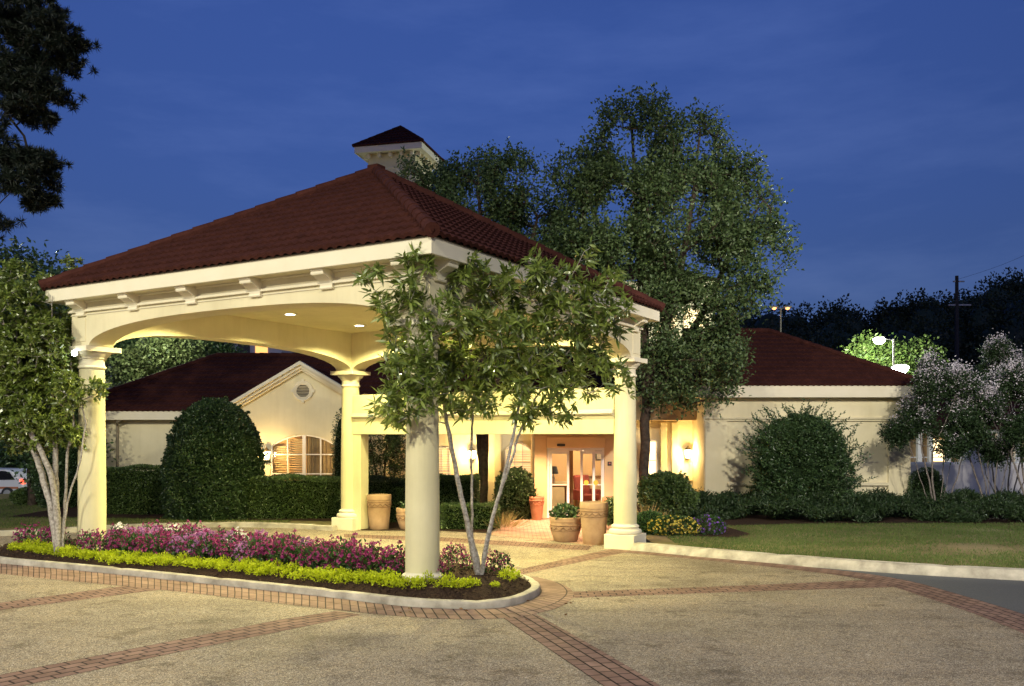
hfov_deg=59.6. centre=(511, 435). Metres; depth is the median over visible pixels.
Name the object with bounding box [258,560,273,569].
lime edging plant
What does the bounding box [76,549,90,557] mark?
lime edging plant
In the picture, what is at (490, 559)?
magenta flower plant
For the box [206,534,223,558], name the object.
magenta flower plant
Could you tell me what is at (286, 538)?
magenta flower plant
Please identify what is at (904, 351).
broadleaf tree
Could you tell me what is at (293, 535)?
magenta flower plant
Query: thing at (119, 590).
brick paving
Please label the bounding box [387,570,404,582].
lime edging plant
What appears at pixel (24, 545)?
lime edging plant
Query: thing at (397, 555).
magenta flower plant
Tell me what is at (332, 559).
magenta flower plant
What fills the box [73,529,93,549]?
magenta flower plant
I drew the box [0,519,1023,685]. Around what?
driveway
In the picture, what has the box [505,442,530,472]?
window
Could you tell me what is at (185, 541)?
magenta flower plant
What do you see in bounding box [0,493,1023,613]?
ground
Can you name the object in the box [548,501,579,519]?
potted plant
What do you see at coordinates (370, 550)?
magenta flower plant
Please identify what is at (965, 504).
juniper ground cover
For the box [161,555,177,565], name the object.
lime edging plant
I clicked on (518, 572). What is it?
lime edging plant
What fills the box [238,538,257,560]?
magenta flower plant
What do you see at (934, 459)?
lit window
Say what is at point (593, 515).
tall planter
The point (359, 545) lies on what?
magenta flower plant
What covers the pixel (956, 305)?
utility pole
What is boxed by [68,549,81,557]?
lime edging plant
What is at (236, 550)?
lilac flower plant
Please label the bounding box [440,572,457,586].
lime edging plant
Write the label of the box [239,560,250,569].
lime edging plant
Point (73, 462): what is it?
dark shrub
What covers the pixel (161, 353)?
broadleaf tree
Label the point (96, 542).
magenta flower plant
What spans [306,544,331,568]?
magenta flower plant
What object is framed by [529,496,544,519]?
door planter
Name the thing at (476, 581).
lime edging plant
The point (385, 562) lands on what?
magenta flower plant
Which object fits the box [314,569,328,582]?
lime edging plant
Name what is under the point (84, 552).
lime edging plant
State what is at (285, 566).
lime edging plant
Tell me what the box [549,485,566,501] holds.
console table
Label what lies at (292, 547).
magenta flower plant
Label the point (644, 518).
shrub
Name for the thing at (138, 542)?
magenta flower plant
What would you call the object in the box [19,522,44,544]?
magenta flower plant
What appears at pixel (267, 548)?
magenta flower plant
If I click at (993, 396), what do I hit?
crape myrtle
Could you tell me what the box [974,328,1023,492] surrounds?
crape myrtle
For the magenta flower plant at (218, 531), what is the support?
on the mulch bed at (482, 590)
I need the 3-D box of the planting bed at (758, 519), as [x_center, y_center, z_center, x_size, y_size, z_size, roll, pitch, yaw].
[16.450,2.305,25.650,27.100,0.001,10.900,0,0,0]
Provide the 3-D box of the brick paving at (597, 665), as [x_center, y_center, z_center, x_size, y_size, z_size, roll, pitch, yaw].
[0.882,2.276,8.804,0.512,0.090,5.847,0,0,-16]
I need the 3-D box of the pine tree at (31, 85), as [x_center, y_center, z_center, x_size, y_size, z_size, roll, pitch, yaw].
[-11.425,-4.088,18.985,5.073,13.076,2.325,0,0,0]
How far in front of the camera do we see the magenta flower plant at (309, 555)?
14.22 m
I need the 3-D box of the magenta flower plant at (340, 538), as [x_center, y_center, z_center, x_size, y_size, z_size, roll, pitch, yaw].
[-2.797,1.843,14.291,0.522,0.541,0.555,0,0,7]
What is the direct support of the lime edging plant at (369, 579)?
on the mulch bed at (482, 590)
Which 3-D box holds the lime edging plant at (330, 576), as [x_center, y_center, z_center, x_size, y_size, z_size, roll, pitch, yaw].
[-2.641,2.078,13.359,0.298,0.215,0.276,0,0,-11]
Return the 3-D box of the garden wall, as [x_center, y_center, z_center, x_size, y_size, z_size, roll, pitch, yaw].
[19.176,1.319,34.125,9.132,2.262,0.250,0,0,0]
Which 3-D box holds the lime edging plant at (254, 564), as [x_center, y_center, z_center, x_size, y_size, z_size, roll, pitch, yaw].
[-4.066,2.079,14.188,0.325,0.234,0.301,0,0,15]
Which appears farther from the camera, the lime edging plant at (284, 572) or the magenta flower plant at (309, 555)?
the magenta flower plant at (309, 555)
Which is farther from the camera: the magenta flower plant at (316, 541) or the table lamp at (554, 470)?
the table lamp at (554, 470)
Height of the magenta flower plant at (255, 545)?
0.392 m
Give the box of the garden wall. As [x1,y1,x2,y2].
[911,449,1023,494]
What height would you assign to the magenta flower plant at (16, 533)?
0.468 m
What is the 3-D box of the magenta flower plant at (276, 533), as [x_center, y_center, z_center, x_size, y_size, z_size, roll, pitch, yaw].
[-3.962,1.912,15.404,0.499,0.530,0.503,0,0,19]
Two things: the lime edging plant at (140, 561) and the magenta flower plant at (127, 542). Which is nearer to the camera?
the lime edging plant at (140, 561)
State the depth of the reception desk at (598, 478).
30.50 m
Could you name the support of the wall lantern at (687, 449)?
attached to the lobby building at (291, 403)
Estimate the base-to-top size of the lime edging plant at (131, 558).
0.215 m
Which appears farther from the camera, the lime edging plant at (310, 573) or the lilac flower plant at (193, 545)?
the lilac flower plant at (193, 545)
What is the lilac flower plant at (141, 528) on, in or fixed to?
on the mulch bed at (482, 590)
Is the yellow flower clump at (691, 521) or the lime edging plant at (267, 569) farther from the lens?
the yellow flower clump at (691, 521)
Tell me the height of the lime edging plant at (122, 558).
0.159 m
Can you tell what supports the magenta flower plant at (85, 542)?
on the mulch bed at (482, 590)
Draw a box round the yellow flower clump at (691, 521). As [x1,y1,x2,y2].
[646,515,702,535]
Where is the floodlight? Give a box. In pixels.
[72,350,79,355]
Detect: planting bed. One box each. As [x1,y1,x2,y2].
[9,506,331,520]
[360,517,526,531]
[637,504,1023,536]
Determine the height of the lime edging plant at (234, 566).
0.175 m
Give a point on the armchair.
(587, 493)
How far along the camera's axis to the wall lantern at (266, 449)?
29.74 m
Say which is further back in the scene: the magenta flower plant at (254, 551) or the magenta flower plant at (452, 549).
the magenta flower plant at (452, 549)
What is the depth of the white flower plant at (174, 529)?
16.71 m
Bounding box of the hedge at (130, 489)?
[106,463,167,514]
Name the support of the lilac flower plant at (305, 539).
on the mulch bed at (482, 590)
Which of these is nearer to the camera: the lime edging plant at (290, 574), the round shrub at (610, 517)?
the lime edging plant at (290, 574)
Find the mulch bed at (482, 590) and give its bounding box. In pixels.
[0,539,530,600]
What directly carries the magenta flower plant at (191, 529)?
on the mulch bed at (482, 590)
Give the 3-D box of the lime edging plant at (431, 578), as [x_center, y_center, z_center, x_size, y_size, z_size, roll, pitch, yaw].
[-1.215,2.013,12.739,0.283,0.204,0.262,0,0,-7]
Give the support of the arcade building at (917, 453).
on the ground at (1008, 594)
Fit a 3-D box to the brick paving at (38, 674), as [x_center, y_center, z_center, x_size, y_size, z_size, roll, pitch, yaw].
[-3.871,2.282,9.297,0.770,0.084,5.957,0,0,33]
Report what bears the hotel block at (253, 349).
on the ground at (1008, 594)
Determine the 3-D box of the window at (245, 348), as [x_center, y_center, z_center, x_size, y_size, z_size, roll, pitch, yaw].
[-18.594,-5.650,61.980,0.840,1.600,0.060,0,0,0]
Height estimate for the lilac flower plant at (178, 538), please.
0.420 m
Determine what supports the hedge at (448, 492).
on the planting bed at (393, 525)
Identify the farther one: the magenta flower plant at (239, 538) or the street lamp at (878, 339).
the street lamp at (878, 339)
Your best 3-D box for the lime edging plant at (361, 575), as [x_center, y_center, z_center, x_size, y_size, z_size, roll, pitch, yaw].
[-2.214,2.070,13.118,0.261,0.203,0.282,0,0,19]
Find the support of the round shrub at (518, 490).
on the planting bed at (393, 525)
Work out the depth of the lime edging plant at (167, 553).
15.36 m
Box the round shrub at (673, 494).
[637,470,700,517]
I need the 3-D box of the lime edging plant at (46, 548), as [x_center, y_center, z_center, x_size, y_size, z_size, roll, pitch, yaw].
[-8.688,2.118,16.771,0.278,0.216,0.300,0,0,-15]
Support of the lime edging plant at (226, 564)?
on the mulch bed at (482, 590)
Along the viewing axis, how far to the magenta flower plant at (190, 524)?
17.22 m
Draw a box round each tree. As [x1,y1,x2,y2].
[0,0,101,240]
[0,235,116,505]
[0,253,111,553]
[0,437,27,468]
[105,337,212,387]
[105,337,247,376]
[349,236,638,574]
[368,388,405,478]
[394,137,616,502]
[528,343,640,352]
[537,81,804,511]
[837,328,948,400]
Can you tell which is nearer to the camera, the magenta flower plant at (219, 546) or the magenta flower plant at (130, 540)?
the magenta flower plant at (219, 546)
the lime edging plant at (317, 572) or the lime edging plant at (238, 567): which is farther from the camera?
the lime edging plant at (238, 567)
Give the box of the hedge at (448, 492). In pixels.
[439,473,480,521]
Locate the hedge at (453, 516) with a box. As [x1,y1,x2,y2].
[440,500,500,530]
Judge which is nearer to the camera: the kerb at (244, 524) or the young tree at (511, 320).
the young tree at (511, 320)
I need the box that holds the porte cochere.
[38,163,664,580]
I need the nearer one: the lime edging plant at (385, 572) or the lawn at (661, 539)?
the lime edging plant at (385, 572)
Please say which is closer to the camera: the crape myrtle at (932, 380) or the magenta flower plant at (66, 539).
the magenta flower plant at (66, 539)
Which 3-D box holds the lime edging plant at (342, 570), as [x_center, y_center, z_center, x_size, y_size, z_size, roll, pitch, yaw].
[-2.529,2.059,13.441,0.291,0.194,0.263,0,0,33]
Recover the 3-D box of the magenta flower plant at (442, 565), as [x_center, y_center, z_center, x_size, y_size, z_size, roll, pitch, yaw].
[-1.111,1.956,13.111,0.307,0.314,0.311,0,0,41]
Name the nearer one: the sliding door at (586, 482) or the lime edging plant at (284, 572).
the lime edging plant at (284, 572)
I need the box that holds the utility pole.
[948,276,970,368]
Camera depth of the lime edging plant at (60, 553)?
16.48 m
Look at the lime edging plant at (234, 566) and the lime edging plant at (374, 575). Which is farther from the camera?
the lime edging plant at (234, 566)
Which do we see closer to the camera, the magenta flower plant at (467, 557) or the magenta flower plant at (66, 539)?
the magenta flower plant at (467, 557)
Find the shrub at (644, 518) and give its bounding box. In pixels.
[637,510,668,534]
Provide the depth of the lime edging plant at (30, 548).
16.96 m
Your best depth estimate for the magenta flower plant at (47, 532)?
17.22 m
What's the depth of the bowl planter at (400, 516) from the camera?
23.04 m
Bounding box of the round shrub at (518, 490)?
[492,466,536,519]
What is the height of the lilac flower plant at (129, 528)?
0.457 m
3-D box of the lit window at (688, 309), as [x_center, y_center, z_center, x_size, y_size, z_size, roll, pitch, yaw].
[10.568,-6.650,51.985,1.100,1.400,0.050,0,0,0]
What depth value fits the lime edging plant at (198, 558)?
15.01 m
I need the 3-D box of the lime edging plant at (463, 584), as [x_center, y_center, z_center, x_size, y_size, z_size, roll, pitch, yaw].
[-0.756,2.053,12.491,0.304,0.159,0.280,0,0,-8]
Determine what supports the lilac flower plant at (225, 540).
on the mulch bed at (482, 590)
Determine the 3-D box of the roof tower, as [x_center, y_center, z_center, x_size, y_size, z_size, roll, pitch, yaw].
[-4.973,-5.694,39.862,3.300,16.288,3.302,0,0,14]
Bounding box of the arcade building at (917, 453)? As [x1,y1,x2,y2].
[911,395,1023,461]
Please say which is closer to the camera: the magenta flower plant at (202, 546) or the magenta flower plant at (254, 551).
the magenta flower plant at (254, 551)
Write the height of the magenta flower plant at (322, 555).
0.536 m
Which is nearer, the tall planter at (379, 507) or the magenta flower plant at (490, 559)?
the magenta flower plant at (490, 559)
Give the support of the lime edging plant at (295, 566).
on the mulch bed at (482, 590)
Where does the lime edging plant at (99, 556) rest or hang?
on the mulch bed at (482, 590)
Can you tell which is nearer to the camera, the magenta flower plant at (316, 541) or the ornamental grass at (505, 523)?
the magenta flower plant at (316, 541)
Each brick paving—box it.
[0,563,573,618]
[0,586,159,609]
[0,611,359,685]
[344,534,591,549]
[504,614,659,685]
[520,549,627,573]
[572,580,891,597]
[618,551,1023,632]
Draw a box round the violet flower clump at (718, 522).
[690,514,727,534]
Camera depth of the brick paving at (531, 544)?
20.43 m
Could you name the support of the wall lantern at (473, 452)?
attached to the lobby building at (291, 403)
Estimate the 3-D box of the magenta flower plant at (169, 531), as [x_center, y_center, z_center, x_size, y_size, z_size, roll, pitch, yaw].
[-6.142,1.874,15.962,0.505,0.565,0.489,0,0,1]
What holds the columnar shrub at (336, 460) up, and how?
on the planting bed at (72, 512)
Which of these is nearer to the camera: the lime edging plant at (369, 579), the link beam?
the lime edging plant at (369, 579)
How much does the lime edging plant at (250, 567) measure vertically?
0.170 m
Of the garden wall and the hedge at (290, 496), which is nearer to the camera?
the hedge at (290, 496)
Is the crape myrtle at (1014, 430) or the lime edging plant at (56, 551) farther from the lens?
the crape myrtle at (1014, 430)
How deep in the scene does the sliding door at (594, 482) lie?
26.36 m
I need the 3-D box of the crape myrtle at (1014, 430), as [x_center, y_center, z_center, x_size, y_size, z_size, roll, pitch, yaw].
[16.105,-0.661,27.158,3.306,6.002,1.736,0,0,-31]
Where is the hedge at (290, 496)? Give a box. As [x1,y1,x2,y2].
[240,473,340,518]
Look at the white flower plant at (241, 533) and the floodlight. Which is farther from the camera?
the floodlight
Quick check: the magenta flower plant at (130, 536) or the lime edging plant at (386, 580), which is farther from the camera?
the magenta flower plant at (130, 536)
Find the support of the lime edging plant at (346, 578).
on the mulch bed at (482, 590)
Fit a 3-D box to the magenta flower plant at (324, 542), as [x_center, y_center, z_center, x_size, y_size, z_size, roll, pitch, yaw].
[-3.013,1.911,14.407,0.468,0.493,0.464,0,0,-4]
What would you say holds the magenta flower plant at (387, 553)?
on the mulch bed at (482, 590)
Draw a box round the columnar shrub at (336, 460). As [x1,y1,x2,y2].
[330,407,341,476]
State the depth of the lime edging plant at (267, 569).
13.99 m
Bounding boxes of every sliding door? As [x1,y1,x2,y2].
[550,451,568,509]
[580,451,591,501]
[592,451,601,500]
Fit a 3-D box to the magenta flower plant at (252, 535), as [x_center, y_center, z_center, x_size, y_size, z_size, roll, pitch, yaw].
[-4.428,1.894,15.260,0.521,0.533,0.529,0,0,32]
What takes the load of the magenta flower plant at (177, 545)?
on the mulch bed at (482, 590)
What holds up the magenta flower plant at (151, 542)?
on the mulch bed at (482, 590)
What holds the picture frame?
attached to the lobby building at (291, 403)
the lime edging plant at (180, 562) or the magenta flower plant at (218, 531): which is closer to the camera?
the lime edging plant at (180, 562)
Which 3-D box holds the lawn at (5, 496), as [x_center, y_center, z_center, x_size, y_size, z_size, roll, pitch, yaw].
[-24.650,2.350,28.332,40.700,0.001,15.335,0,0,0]
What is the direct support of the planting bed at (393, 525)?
on the ground at (1008, 594)
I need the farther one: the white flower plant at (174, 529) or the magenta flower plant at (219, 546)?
the white flower plant at (174, 529)
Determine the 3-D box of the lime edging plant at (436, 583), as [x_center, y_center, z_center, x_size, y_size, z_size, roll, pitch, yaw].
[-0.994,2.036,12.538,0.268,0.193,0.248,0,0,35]
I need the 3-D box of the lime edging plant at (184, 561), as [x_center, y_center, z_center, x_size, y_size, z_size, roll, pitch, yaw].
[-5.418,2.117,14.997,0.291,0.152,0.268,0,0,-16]
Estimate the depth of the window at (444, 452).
31.36 m
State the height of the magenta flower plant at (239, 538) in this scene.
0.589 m
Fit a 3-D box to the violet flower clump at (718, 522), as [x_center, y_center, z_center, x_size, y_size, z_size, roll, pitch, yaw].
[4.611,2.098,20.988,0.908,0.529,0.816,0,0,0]
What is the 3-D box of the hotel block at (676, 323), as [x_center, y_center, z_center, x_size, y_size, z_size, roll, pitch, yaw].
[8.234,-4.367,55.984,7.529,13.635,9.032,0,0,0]
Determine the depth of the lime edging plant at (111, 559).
15.66 m
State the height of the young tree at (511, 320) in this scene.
5.208 m
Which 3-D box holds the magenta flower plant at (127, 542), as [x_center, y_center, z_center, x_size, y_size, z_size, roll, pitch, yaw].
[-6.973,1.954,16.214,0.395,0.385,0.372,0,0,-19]
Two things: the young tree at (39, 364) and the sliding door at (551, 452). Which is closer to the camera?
the young tree at (39, 364)
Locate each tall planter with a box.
[367,494,391,529]
[579,501,608,544]
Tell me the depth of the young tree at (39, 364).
16.49 m
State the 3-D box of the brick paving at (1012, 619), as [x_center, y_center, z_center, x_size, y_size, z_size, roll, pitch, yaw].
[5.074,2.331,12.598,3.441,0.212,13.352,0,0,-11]
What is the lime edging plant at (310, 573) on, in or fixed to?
on the mulch bed at (482, 590)
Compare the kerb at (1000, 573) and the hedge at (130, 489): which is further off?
the hedge at (130, 489)
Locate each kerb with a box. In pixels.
[0,522,336,535]
[0,545,539,608]
[630,542,1023,580]
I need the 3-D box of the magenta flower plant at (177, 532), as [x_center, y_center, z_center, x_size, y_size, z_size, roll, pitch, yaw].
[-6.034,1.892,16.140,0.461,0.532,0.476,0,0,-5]
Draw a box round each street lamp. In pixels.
[772,306,791,331]
[873,336,894,365]
[890,364,908,372]
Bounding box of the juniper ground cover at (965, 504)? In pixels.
[687,487,1023,522]
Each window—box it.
[238,344,249,352]
[255,346,267,352]
[271,434,334,475]
[439,447,450,474]
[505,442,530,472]
[649,440,657,474]
[684,309,702,327]
[933,439,942,460]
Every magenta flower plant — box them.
[11,523,35,542]
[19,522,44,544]
[34,526,51,545]
[39,524,51,546]
[64,527,73,545]
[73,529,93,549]
[78,528,101,549]
[88,530,111,551]
[99,523,126,552]
[108,529,129,549]
[118,532,137,551]
[119,527,144,554]
[122,529,142,551]
[129,532,145,552]
[134,530,155,556]
[140,528,167,555]
[143,520,162,532]
[148,524,176,553]
[150,533,175,556]
[156,525,181,555]
[164,525,184,553]
[169,533,190,555]
[179,525,196,534]
[179,536,200,557]
[186,520,205,533]
[193,529,221,559]
[196,534,214,555]
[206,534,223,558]
[211,525,229,536]
[212,530,228,556]
[215,539,234,558]
[219,528,248,561]
[219,541,241,564]
[237,532,264,556]
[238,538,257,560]
[242,532,273,561]
[250,541,266,558]
[253,536,279,562]
[256,537,283,565]
[268,534,295,566]
[273,532,290,539]
[275,533,294,561]
[277,538,305,568]
[281,528,302,559]
[285,541,307,565]
[295,540,322,570]
[300,540,320,568]
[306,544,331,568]
[310,536,321,560]
[311,541,327,566]
[313,539,335,563]
[317,541,345,568]
[321,534,346,563]
[329,548,347,567]
[332,540,362,572]
[334,538,363,570]
[342,531,362,551]
[345,543,374,579]
[350,539,375,569]
[351,541,385,574]
[362,540,392,571]
[376,547,404,575]
[377,544,403,573]
[384,540,404,573]
[436,559,444,573]
[440,550,455,571]
[441,542,459,563]
[448,543,467,562]
[458,551,472,569]
[485,549,505,572]
[491,551,514,573]
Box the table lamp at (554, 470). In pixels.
[549,466,557,483]
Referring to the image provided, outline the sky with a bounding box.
[0,0,1023,322]
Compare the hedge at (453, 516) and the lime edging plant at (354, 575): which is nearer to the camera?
the lime edging plant at (354, 575)
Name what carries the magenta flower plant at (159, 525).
on the mulch bed at (482, 590)
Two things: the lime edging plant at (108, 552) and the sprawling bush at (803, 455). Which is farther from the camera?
the sprawling bush at (803, 455)
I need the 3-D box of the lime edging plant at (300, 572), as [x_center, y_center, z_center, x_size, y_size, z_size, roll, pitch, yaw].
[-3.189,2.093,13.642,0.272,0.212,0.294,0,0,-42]
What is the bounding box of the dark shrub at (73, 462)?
[28,421,77,507]
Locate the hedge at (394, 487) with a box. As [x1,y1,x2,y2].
[368,474,404,521]
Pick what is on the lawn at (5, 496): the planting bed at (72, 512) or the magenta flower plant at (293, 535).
the planting bed at (72, 512)
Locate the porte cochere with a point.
(254, 275)
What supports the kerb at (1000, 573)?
on the driveway
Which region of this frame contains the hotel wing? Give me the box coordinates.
[677,328,916,495]
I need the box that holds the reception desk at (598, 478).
[573,475,600,506]
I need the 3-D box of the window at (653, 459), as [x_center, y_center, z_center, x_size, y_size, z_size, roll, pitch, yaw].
[4.835,0.881,31.360,0.540,1.479,0.100,0,0,0]
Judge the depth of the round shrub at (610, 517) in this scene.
23.13 m
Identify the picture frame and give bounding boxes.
[595,454,600,460]
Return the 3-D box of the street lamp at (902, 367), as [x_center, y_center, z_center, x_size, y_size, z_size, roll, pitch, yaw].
[16.893,-0.348,39.480,1.250,5.597,0.720,0,0,0]
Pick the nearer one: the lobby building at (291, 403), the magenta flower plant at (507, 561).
the magenta flower plant at (507, 561)
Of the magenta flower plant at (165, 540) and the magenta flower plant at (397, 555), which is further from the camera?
the magenta flower plant at (165, 540)
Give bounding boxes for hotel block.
[105,337,295,388]
[623,266,714,339]
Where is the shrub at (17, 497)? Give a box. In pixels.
[9,487,41,504]
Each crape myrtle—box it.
[876,347,999,500]
[941,356,1023,498]
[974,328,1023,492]
[996,351,1023,494]
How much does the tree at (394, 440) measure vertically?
4.260 m
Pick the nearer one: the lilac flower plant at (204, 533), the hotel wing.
the lilac flower plant at (204, 533)
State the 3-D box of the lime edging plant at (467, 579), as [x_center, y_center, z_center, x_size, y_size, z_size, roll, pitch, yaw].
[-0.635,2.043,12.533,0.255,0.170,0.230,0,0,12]
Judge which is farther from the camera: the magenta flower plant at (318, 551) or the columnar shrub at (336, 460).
the columnar shrub at (336, 460)
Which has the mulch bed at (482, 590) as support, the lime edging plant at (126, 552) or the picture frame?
the lime edging plant at (126, 552)
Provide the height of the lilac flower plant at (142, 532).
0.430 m
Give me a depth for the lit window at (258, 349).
61.96 m
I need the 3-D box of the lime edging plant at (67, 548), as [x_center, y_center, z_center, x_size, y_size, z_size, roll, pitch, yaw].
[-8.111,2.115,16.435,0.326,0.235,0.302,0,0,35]
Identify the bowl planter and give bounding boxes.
[396,507,404,529]
[550,516,580,541]
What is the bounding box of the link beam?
[351,388,614,529]
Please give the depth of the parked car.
44.06 m
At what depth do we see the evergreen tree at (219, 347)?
46.45 m
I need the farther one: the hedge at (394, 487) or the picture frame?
the picture frame
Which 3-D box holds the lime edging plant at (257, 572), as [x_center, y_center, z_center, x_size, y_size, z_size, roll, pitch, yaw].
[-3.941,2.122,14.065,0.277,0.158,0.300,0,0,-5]
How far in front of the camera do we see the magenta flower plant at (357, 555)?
13.42 m
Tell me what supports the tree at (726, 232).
on the ground at (1008, 594)
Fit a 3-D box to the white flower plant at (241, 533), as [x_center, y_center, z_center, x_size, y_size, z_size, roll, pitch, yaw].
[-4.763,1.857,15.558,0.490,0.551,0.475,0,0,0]
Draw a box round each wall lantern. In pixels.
[264,447,270,459]
[468,447,475,459]
[684,446,691,459]
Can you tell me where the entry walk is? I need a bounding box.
[491,518,611,545]
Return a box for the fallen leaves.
[372,545,599,619]
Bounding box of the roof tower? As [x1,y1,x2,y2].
[352,125,444,185]
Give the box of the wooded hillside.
[726,267,1023,394]
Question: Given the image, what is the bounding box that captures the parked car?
[0,468,26,493]
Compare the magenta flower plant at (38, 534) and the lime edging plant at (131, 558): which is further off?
the magenta flower plant at (38, 534)
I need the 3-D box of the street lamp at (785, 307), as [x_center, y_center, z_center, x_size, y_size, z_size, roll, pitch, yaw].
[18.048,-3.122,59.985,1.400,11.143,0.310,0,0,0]
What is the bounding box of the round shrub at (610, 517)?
[604,495,613,526]
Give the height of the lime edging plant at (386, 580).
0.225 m
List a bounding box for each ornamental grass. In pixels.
[483,508,534,528]
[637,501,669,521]
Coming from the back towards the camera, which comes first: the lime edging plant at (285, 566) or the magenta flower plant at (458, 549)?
the magenta flower plant at (458, 549)
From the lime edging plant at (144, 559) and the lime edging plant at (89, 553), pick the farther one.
the lime edging plant at (89, 553)
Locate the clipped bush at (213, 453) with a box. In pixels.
[157,395,270,520]
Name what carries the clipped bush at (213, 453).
on the planting bed at (72, 512)
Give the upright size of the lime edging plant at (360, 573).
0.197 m
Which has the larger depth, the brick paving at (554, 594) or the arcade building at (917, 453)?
the arcade building at (917, 453)
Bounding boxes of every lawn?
[0,494,331,529]
[646,523,1023,567]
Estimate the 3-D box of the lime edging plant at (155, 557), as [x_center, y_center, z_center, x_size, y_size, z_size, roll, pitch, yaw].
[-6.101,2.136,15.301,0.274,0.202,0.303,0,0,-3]
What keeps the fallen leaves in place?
on the driveway
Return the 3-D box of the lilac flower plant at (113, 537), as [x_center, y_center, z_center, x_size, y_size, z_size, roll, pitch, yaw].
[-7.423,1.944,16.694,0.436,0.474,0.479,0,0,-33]
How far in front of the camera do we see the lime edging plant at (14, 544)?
17.37 m
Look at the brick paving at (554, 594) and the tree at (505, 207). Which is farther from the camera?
the tree at (505, 207)
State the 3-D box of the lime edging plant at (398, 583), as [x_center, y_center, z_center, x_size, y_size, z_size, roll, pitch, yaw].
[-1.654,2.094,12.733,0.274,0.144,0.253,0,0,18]
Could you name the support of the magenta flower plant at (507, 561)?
on the mulch bed at (482, 590)
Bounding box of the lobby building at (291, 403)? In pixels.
[105,353,695,518]
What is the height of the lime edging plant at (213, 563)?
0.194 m
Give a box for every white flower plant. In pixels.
[113,522,127,530]
[165,524,179,533]
[227,526,248,551]
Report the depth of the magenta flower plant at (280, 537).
14.30 m
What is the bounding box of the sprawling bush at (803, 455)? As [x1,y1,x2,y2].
[736,398,877,506]
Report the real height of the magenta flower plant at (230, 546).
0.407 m
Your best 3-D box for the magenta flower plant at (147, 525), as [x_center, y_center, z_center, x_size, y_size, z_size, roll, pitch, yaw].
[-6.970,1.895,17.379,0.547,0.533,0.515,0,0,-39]
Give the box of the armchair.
[573,475,600,505]
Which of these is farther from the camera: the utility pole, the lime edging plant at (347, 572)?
the utility pole
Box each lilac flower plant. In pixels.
[105,527,122,545]
[117,526,135,537]
[135,525,151,543]
[136,529,153,536]
[165,534,190,553]
[179,532,205,555]
[186,532,214,557]
[196,529,213,553]
[214,530,237,558]
[231,541,252,561]
[250,529,270,540]
[299,536,314,548]
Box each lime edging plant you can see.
[8,541,18,549]
[19,542,29,549]
[25,545,34,551]
[29,536,42,546]
[41,543,52,553]
[53,547,65,555]
[57,547,73,556]
[61,545,75,556]
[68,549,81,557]
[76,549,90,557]
[78,549,90,558]
[84,549,99,560]
[95,551,105,559]
[98,550,110,561]
[105,549,119,556]
[107,554,119,564]
[115,554,129,562]
[120,550,133,556]
[127,553,139,564]
[137,554,150,562]
[139,556,155,565]
[147,554,161,565]
[156,555,168,564]
[158,550,173,561]
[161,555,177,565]
[173,559,184,565]
[177,550,189,561]
[181,557,193,565]
[184,557,199,566]
[190,555,204,561]
[191,559,208,568]
[206,557,220,568]
[214,559,223,568]
[217,562,231,571]
[224,557,233,566]
[230,560,239,569]
[235,562,249,571]
[239,557,254,564]
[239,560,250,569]
[244,563,257,572]
[245,560,261,574]
[253,566,269,575]
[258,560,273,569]
[261,563,276,574]
[268,558,284,571]
[269,564,285,575]
[280,569,292,577]
[284,561,296,570]
[286,570,301,578]
[287,560,301,572]
[293,566,310,579]
[305,569,319,577]
[310,567,328,580]
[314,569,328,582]
[323,563,334,575]
[326,568,343,582]
[327,567,343,576]
[334,566,349,577]
[334,571,349,583]
[343,569,354,579]
[348,571,362,580]
[352,569,367,583]
[353,569,370,580]
[360,569,377,579]
[365,572,380,582]
[366,570,379,580]
[370,573,388,586]
[380,567,392,581]
[381,572,399,587]
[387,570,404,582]
[388,578,402,587]
[399,575,417,588]
[410,577,426,588]
[419,570,434,583]
[433,574,448,587]
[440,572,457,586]
[448,577,468,588]
[458,575,474,586]
[467,578,480,585]
[489,580,500,587]
[497,565,516,581]
[505,567,521,577]
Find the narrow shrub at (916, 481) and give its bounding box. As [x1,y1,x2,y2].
[907,467,945,497]
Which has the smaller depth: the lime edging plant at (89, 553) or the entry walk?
the lime edging plant at (89, 553)
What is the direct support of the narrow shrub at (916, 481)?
on the planting bed at (758, 519)
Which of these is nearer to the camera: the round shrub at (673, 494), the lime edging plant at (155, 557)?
the lime edging plant at (155, 557)
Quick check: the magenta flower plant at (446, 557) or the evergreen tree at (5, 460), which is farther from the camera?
the evergreen tree at (5, 460)
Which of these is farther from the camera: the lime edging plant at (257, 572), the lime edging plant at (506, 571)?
the lime edging plant at (257, 572)
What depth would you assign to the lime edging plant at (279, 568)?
13.94 m
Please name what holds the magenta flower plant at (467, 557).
on the mulch bed at (482, 590)
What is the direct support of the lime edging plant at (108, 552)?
on the mulch bed at (482, 590)
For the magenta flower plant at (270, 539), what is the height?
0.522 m
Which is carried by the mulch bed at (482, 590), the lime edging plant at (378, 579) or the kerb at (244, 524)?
the lime edging plant at (378, 579)
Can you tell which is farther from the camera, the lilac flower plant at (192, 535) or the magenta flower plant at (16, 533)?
the magenta flower plant at (16, 533)
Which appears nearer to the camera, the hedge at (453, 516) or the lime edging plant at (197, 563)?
the lime edging plant at (197, 563)

